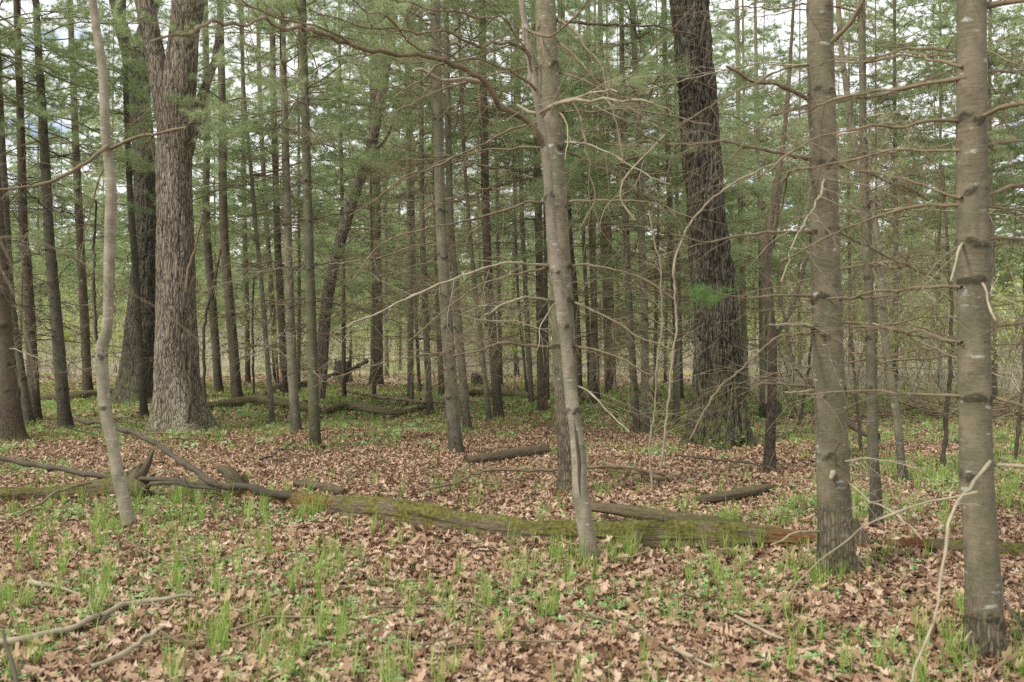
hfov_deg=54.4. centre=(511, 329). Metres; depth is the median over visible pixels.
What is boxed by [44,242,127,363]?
shrub
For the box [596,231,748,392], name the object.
shrub
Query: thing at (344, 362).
pine tree
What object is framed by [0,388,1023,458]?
ground cover
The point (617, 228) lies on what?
distant pine
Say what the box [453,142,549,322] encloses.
distant pine
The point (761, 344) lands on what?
pine tree
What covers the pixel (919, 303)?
shrub
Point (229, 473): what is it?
tree stub
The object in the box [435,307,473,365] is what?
shrub
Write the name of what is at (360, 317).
distant pine
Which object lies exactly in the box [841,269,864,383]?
shrub
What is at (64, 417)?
pine tree
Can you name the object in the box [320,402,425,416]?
fallen log
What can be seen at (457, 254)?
distant pine
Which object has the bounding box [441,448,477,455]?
fallen oak leaves
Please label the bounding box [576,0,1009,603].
pine tree
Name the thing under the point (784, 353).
shrub
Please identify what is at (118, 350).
shrub
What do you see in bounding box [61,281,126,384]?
shrub
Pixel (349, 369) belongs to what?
fallen branch
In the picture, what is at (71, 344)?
shrub
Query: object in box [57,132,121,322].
distant pine
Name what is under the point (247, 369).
pine tree
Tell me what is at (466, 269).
distant pine
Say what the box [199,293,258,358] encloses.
shrub
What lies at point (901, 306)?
shrub
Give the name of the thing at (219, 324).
shrub
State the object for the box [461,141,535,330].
distant pine
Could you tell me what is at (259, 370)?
undergrowth
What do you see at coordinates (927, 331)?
shrub
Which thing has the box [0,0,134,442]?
pine tree
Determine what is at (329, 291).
leaning oak
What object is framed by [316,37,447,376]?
pine tree
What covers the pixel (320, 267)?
distant pine
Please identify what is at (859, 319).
shrub
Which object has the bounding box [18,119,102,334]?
distant pine
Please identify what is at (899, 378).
fallen branch
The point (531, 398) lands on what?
pine tree
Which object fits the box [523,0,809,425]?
pine tree
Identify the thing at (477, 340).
shrub
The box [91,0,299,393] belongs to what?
pine tree
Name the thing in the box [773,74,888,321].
distant pine
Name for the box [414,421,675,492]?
fallen branch
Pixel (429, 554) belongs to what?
fallen oak leaves
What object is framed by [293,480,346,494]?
fallen log
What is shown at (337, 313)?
shrub
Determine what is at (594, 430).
twig litter
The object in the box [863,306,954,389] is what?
shrub
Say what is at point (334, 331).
shrub
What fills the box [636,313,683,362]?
shrub
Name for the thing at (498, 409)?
pine tree
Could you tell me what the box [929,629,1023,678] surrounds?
fallen oak leaves
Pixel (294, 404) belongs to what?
pine tree
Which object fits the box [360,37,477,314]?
distant pine
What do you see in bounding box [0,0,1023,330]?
sky
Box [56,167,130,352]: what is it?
distant pine
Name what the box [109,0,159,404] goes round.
oak tree
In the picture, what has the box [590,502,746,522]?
broken log
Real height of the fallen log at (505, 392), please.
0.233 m
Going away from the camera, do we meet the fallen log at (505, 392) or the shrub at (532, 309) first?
the fallen log at (505, 392)
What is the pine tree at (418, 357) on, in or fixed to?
on the ground at (490, 504)
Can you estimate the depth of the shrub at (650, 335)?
33.93 m
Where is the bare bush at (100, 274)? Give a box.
[0,236,205,396]
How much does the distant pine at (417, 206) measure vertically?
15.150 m
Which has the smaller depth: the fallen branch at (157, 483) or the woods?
the fallen branch at (157, 483)
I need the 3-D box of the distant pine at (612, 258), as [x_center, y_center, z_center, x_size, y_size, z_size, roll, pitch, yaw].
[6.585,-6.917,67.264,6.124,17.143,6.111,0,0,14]
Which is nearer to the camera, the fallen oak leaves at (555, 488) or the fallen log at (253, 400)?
the fallen oak leaves at (555, 488)
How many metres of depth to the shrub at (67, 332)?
26.78 m
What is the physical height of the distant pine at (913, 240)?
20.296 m
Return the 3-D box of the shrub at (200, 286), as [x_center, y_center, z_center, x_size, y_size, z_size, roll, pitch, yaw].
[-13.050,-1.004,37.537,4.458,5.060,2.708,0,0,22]
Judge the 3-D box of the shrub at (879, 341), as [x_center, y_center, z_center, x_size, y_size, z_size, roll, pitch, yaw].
[5.674,-0.033,16.660,2.805,3.184,1.704,0,0,18]
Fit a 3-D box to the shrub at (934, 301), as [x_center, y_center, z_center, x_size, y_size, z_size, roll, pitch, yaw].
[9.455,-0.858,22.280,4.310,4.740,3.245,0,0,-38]
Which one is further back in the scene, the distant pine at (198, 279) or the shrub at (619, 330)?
the distant pine at (198, 279)
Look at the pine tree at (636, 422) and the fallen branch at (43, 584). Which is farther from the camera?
the pine tree at (636, 422)
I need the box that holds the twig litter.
[0,384,1023,681]
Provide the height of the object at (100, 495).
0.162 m
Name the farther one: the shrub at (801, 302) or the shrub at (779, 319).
the shrub at (779, 319)
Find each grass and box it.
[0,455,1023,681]
[39,374,1023,415]
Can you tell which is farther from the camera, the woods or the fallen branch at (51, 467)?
the woods
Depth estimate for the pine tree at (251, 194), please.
16.38 m
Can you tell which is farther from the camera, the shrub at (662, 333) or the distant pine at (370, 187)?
the shrub at (662, 333)
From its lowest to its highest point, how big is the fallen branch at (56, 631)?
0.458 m
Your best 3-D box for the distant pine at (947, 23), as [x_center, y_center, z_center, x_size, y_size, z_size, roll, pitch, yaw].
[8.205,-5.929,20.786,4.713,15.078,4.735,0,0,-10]
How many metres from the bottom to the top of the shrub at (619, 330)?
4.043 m
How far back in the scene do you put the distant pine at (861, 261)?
73.70 m
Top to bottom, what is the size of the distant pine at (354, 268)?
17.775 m
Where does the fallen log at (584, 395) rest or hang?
on the ground at (490, 504)
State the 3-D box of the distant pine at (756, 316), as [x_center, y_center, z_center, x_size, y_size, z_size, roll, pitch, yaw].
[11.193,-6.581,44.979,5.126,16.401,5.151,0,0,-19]
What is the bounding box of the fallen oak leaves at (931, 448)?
[0,414,1023,534]
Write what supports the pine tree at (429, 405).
on the ground at (490, 504)
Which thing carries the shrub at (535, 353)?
on the ground at (490, 504)
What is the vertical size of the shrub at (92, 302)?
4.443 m
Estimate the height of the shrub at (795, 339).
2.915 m
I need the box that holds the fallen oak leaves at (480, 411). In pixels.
[39,372,1023,420]
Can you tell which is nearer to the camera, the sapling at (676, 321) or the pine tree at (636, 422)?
the sapling at (676, 321)
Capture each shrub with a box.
[13,252,47,351]
[14,261,76,372]
[14,283,79,380]
[16,294,74,370]
[36,263,128,367]
[41,262,126,386]
[42,318,100,372]
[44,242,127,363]
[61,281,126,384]
[63,279,127,373]
[76,311,122,378]
[93,316,121,378]
[126,246,222,345]
[196,286,266,361]
[198,268,276,388]
[199,283,254,377]
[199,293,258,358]
[217,286,319,382]
[266,291,339,356]
[284,295,367,356]
[294,267,379,382]
[296,297,336,386]
[296,298,358,355]
[318,250,366,360]
[337,269,464,381]
[337,273,368,374]
[349,297,370,370]
[383,308,435,360]
[389,303,405,372]
[407,302,455,379]
[421,310,471,372]
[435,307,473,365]
[462,289,510,367]
[464,299,502,372]
[468,281,552,383]
[469,293,517,371]
[495,260,535,380]
[497,294,534,374]
[502,294,551,378]
[504,286,549,371]
[519,275,589,369]
[576,272,617,373]
[579,298,660,388]
[580,309,589,367]
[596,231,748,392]
[597,272,653,373]
[625,281,690,388]
[626,302,663,367]
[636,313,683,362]
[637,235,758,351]
[648,248,691,378]
[676,161,857,412]
[732,218,885,388]
[739,247,793,383]
[739,302,790,386]
[743,168,955,413]
[746,281,755,335]
[747,224,861,397]
[752,287,810,383]
[758,265,810,378]
[764,284,811,375]
[775,233,940,419]
[783,287,886,380]
[841,151,955,408]
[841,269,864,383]
[842,256,930,388]
[847,189,1022,390]
[858,254,955,391]
[858,273,948,377]
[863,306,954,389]
[887,240,1022,393]
[889,269,1010,369]
[900,228,1023,400]
[901,290,949,373]
[908,264,956,386]
[910,272,949,383]
[931,282,1021,379]
[948,281,1021,335]
[991,243,1023,417]
[996,277,1022,391]
[996,278,1022,378]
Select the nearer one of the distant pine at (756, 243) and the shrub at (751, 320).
the shrub at (751, 320)
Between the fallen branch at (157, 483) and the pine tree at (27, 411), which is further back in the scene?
the pine tree at (27, 411)
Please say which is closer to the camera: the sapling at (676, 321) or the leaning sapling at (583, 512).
the leaning sapling at (583, 512)
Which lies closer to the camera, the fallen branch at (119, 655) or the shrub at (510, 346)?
the fallen branch at (119, 655)
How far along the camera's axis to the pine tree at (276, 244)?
22.79 m
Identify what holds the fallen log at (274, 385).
on the ground at (490, 504)
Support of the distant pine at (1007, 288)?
on the ground at (490, 504)
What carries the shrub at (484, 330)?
on the ground at (490, 504)
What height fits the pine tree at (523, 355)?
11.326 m
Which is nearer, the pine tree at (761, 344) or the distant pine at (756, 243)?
the pine tree at (761, 344)
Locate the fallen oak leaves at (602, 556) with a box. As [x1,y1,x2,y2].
[568,548,627,566]
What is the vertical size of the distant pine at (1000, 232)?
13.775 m
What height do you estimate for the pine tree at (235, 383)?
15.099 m
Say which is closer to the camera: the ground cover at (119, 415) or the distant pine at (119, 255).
the ground cover at (119, 415)
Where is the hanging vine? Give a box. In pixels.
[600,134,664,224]
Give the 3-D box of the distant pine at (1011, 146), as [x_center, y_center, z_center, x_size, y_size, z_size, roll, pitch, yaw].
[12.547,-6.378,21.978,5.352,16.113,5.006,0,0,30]
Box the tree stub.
[216,465,248,497]
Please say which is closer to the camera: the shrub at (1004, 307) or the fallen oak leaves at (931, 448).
the fallen oak leaves at (931, 448)
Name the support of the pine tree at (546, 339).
on the ground at (490, 504)
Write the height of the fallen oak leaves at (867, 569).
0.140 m
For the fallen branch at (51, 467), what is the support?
on the fallen log at (106, 484)
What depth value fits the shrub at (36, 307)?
33.84 m
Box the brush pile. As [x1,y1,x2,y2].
[784,377,1023,424]
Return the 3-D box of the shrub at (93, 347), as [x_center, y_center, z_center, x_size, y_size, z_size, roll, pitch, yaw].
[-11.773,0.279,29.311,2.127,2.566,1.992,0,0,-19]
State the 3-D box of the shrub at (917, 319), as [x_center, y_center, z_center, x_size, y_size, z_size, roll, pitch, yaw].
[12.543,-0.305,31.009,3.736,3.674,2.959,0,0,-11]
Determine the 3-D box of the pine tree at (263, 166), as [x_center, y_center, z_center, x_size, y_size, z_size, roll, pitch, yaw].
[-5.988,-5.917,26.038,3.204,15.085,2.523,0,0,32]
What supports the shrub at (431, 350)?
on the ground at (490, 504)
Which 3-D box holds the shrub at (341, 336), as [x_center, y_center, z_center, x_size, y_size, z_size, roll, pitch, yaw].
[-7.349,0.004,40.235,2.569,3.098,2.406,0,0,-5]
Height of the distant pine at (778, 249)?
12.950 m
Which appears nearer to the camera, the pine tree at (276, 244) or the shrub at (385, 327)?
the pine tree at (276, 244)
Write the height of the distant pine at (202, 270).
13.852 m
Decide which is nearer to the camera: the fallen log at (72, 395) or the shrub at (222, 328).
the fallen log at (72, 395)
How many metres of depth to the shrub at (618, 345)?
26.26 m
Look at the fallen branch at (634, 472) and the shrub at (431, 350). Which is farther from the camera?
the shrub at (431, 350)
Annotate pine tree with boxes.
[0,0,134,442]
[0,0,139,425]
[0,0,153,419]
[0,0,215,427]
[4,0,248,417]
[5,3,133,390]
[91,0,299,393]
[97,0,400,423]
[147,0,429,433]
[163,0,476,445]
[192,7,318,384]
[192,20,368,392]
[198,3,302,397]
[230,10,316,383]
[238,0,620,456]
[282,0,617,430]
[286,0,533,413]
[286,0,740,497]
[292,3,426,397]
[301,5,458,385]
[310,0,521,405]
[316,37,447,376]
[325,0,583,421]
[333,14,529,395]
[347,35,471,392]
[370,0,620,418]
[400,8,650,403]
[416,0,657,411]
[449,16,536,384]
[453,27,581,375]
[454,0,663,400]
[472,3,676,406]
[473,15,586,391]
[481,184,598,403]
[484,0,773,432]
[490,13,673,389]
[492,3,675,400]
[506,0,787,433]
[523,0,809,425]
[572,3,669,394]
[573,3,652,386]
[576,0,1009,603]
[599,41,772,399]
[610,0,1023,527]
[633,0,849,396]
[639,0,859,403]
[681,0,1023,483]
[681,0,1023,681]
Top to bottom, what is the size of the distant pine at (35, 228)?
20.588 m
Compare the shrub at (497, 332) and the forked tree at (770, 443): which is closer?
the forked tree at (770, 443)
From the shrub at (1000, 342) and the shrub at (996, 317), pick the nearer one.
the shrub at (1000, 342)
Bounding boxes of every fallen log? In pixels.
[0,451,155,503]
[40,388,112,400]
[207,395,321,410]
[245,489,816,553]
[260,381,307,395]
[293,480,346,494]
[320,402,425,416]
[463,445,550,463]
[468,389,536,399]
[579,392,597,402]
[694,483,772,502]
[885,538,1023,557]
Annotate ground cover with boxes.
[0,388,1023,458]
[0,453,1023,681]
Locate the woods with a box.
[11,179,1023,350]
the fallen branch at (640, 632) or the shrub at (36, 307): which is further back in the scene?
the shrub at (36, 307)
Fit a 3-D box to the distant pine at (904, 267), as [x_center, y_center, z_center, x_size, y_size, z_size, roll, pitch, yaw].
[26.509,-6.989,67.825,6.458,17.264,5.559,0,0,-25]
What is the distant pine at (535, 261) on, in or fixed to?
on the ground at (490, 504)
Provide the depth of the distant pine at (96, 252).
48.31 m
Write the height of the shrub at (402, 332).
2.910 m
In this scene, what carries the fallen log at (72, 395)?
on the ground at (490, 504)
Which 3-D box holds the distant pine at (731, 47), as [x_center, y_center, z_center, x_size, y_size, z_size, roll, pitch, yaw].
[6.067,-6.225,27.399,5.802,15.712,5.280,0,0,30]
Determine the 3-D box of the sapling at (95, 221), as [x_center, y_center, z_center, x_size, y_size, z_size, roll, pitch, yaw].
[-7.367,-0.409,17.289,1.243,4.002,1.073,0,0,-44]
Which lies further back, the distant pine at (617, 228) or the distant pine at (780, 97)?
the distant pine at (617, 228)
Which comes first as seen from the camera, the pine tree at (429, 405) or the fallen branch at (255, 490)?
the fallen branch at (255, 490)
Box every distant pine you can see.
[2,1,99,350]
[9,114,102,363]
[9,173,65,351]
[11,155,75,314]
[12,170,79,325]
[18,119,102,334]
[37,22,197,371]
[43,10,133,350]
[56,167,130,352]
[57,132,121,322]
[90,177,131,330]
[122,175,205,312]
[192,56,275,328]
[194,140,222,327]
[217,0,376,393]
[220,66,320,334]
[232,138,304,338]
[249,204,305,314]
[272,2,440,398]
[281,0,416,373]
[293,107,360,317]
[318,140,382,348]
[322,145,405,360]
[324,144,418,341]
[340,17,463,369]
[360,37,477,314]
[389,69,526,345]
[390,190,467,349]
[415,73,477,349]
[420,54,534,367]
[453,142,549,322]
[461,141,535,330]
[464,190,522,324]
[515,46,620,332]
[525,217,597,325]
[534,192,601,314]
[549,107,654,366]
[572,0,736,400]
[573,4,662,363]
[576,205,649,333]
[585,0,734,384]
[614,208,663,325]
[634,53,773,323]
[635,0,839,355]
[637,134,758,322]
[650,201,732,332]
[722,0,840,388]
[729,87,804,361]
[731,0,879,377]
[731,57,810,367]
[733,171,786,317]
[763,0,943,383]
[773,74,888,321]
[793,0,1016,388]
[794,0,953,373]
[841,219,891,344]
[847,0,1023,392]
[858,146,932,328]
[867,0,1023,399]
[878,89,950,322]
[883,7,1023,320]
[887,21,999,361]
[903,97,1023,319]
[946,20,1023,372]
[947,3,1023,321]
[956,215,1021,353]
[987,0,1023,287]
[996,192,1023,322]
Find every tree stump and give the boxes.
[333,359,353,382]
[470,372,482,387]
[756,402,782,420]
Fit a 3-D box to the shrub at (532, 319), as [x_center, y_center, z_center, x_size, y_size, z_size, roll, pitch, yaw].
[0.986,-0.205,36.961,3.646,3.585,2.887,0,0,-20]
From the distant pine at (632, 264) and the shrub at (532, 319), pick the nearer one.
the distant pine at (632, 264)
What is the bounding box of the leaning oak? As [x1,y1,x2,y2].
[317,0,412,399]
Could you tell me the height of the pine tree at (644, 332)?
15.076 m
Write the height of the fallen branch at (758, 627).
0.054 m
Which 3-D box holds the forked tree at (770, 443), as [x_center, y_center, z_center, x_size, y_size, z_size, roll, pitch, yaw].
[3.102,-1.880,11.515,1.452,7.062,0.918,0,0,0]
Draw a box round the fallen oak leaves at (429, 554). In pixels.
[0,515,1023,681]
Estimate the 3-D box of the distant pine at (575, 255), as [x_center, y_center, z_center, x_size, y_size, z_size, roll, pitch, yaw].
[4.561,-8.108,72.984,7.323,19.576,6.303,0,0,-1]
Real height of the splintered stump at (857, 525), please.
0.320 m
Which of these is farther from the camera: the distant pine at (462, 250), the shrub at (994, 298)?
the distant pine at (462, 250)
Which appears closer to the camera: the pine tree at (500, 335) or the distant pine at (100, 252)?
the pine tree at (500, 335)
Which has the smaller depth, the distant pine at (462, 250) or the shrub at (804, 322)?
the shrub at (804, 322)
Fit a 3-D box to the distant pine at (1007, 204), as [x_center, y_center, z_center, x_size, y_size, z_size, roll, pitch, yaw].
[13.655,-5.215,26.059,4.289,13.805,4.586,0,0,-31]
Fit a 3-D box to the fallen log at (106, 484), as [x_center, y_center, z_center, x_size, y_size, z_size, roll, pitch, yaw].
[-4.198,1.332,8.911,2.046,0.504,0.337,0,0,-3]
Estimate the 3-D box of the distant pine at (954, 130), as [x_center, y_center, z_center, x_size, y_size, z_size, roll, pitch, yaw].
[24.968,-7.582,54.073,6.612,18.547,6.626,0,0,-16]
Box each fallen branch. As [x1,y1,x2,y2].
[0,455,213,486]
[0,586,194,645]
[0,629,32,681]
[18,481,91,515]
[27,568,87,595]
[74,417,292,499]
[87,595,107,624]
[88,621,177,673]
[149,478,221,503]
[259,439,306,459]
[301,359,368,384]
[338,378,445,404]
[350,565,494,616]
[352,594,577,663]
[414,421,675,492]
[589,606,736,679]
[601,460,666,482]
[672,645,719,673]
[675,429,779,471]
[734,615,785,639]
[760,278,793,361]
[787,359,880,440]
[861,558,891,575]
[877,358,925,389]
[1001,571,1023,627]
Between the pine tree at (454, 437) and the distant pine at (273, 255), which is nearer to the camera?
the pine tree at (454, 437)
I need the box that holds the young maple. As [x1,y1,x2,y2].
[0,0,207,530]
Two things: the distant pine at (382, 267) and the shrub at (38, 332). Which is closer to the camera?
the shrub at (38, 332)
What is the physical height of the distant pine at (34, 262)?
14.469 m
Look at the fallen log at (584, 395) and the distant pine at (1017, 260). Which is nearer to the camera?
the fallen log at (584, 395)
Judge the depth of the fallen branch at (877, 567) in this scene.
6.04 m
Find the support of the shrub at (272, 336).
on the ground at (490, 504)
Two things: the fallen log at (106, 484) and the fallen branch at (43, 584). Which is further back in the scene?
the fallen log at (106, 484)
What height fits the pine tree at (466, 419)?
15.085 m
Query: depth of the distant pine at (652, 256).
34.92 m
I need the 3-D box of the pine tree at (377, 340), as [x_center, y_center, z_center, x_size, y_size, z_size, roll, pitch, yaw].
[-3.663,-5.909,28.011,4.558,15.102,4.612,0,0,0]
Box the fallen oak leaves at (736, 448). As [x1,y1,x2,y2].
[677,439,761,451]
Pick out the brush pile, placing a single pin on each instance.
(1004, 410)
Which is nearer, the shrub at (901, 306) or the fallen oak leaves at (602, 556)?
the fallen oak leaves at (602, 556)
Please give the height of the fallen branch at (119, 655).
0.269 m
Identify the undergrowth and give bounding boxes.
[22,301,1021,378]
[742,330,1022,402]
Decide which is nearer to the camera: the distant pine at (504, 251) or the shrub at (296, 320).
the shrub at (296, 320)
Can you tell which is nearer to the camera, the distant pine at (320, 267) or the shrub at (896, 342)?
the shrub at (896, 342)
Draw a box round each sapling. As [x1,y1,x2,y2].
[60,191,128,384]
[127,0,716,559]
[198,249,240,400]
[237,269,270,394]
[583,205,734,492]
[620,147,803,467]
[784,301,842,425]
[841,269,887,450]
[920,165,1003,465]
[993,297,1023,460]
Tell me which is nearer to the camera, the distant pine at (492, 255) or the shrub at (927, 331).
the shrub at (927, 331)
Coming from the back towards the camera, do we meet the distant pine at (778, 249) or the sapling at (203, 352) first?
the distant pine at (778, 249)
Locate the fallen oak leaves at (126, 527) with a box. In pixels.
[110,515,158,532]
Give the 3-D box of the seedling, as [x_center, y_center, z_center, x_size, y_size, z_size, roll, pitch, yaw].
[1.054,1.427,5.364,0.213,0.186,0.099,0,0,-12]
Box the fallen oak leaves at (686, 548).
[217,493,1023,570]
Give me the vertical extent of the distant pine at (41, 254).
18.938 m
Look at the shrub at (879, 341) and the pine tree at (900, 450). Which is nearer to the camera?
the pine tree at (900, 450)
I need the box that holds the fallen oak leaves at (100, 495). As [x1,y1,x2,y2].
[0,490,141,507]
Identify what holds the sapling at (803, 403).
on the ground at (490, 504)
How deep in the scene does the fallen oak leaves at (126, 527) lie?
7.62 m
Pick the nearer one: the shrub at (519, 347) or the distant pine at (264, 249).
the shrub at (519, 347)
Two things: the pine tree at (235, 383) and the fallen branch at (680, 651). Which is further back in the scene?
the pine tree at (235, 383)
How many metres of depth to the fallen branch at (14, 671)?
4.00 m
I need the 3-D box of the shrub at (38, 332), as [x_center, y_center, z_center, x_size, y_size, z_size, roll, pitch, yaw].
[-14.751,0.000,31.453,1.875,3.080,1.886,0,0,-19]
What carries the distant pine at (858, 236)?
on the ground at (490, 504)
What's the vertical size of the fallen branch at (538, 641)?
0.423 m
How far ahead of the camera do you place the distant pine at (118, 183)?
70.35 m
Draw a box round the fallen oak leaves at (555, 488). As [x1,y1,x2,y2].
[545,483,604,496]
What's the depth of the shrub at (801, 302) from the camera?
24.62 m
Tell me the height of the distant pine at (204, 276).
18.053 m
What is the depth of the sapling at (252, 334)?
22.84 m
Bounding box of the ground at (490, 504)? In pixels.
[0,332,1023,681]
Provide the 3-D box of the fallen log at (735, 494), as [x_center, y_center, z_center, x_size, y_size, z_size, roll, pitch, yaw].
[2.063,1.478,9.035,1.068,0.111,0.185,0,0,-38]
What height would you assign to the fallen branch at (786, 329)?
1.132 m
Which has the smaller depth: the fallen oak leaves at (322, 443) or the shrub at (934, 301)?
the fallen oak leaves at (322, 443)
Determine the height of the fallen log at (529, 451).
0.143 m
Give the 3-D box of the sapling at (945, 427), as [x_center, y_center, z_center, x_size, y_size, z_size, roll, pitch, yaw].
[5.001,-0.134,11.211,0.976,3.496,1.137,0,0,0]
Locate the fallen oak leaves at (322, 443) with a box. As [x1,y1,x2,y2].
[296,440,332,450]
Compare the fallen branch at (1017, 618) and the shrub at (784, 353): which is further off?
the shrub at (784, 353)
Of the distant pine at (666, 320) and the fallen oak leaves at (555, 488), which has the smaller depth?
the fallen oak leaves at (555, 488)
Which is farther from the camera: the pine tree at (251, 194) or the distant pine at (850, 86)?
the distant pine at (850, 86)
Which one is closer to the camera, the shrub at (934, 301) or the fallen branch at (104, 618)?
the fallen branch at (104, 618)
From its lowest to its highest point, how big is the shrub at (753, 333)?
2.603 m
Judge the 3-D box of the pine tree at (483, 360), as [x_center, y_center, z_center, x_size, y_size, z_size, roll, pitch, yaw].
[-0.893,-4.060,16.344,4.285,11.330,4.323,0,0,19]
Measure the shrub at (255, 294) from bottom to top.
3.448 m
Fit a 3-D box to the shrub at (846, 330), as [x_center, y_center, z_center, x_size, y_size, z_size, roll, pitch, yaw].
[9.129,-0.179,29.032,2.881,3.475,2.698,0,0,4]
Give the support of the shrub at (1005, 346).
on the ground at (490, 504)
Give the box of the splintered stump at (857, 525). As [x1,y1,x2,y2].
[854,518,878,545]
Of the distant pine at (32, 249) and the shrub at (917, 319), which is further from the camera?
the distant pine at (32, 249)
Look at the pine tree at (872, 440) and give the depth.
7.41 m
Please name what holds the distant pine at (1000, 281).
on the ground at (490, 504)
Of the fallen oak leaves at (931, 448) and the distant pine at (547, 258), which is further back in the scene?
the distant pine at (547, 258)
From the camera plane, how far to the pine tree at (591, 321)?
20.00 m
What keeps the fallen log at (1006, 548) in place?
on the ground at (490, 504)
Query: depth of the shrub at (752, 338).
26.81 m
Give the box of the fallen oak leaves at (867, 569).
[798,556,880,585]
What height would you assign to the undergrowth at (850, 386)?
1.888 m
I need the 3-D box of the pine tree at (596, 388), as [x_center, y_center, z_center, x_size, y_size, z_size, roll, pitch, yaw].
[1.593,-5.919,21.825,4.228,15.080,4.273,0,0,0]
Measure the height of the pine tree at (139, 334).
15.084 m
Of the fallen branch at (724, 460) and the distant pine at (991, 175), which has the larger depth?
the distant pine at (991, 175)
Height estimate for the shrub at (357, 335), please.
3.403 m
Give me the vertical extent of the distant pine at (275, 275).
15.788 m
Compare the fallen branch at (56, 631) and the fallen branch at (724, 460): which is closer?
the fallen branch at (56, 631)
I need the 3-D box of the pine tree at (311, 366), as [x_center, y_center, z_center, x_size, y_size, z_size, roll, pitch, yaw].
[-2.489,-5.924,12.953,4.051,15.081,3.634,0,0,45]
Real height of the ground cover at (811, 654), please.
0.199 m
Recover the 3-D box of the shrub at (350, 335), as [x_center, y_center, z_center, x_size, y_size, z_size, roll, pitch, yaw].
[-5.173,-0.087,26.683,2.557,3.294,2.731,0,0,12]
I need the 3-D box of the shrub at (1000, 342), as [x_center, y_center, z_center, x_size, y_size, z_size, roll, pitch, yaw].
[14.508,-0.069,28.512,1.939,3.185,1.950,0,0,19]
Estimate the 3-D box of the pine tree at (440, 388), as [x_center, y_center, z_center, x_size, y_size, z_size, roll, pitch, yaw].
[-1.702,-5.927,22.493,5.186,15.088,4.334,0,0,-27]
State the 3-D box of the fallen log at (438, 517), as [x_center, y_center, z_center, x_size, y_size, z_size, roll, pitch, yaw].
[-0.136,1.461,7.595,5.071,0.285,0.603,0,0,24]
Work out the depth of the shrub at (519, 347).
30.05 m
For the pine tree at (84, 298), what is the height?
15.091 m
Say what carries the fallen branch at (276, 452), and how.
on the ground at (490, 504)
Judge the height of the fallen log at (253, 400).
0.242 m
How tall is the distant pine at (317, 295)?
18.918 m
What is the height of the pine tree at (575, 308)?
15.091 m
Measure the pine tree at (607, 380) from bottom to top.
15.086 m
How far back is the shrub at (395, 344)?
33.99 m
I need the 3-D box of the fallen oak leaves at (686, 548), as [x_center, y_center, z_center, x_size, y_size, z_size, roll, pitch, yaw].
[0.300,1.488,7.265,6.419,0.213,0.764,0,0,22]
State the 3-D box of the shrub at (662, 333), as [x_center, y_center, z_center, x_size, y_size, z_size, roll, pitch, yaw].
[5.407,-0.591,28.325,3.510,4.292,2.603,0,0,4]
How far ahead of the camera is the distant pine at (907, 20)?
25.02 m
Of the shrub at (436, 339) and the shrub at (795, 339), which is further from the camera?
the shrub at (436, 339)
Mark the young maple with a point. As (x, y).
(123, 497)
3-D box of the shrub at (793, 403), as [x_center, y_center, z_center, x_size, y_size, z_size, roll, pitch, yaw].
[4.134,-0.696,18.238,2.418,4.518,3.980,0,0,-34]
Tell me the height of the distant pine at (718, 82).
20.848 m
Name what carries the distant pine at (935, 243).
on the ground at (490, 504)
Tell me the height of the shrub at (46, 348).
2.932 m
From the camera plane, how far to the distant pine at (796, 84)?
30.96 m
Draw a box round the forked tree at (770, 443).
[728,0,841,471]
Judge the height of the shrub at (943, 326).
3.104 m
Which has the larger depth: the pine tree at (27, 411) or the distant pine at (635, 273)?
the distant pine at (635, 273)
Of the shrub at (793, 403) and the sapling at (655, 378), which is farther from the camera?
the shrub at (793, 403)
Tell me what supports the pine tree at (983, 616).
on the ground at (490, 504)
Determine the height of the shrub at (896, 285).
4.914 m
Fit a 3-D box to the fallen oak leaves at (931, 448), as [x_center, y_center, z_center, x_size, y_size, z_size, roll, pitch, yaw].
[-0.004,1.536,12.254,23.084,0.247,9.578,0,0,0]
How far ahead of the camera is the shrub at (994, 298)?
19.24 m
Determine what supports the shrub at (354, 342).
on the ground at (490, 504)
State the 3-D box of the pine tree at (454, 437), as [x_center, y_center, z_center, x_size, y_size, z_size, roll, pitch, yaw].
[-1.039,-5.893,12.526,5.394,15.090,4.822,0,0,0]
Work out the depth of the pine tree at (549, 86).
9.29 m
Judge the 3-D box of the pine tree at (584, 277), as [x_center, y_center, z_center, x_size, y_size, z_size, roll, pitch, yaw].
[1.807,-4.051,25.334,5.258,11.328,4.395,0,0,13]
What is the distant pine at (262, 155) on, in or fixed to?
on the ground at (490, 504)
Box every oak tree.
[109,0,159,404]
[134,0,222,436]
[669,0,756,451]
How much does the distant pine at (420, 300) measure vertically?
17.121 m

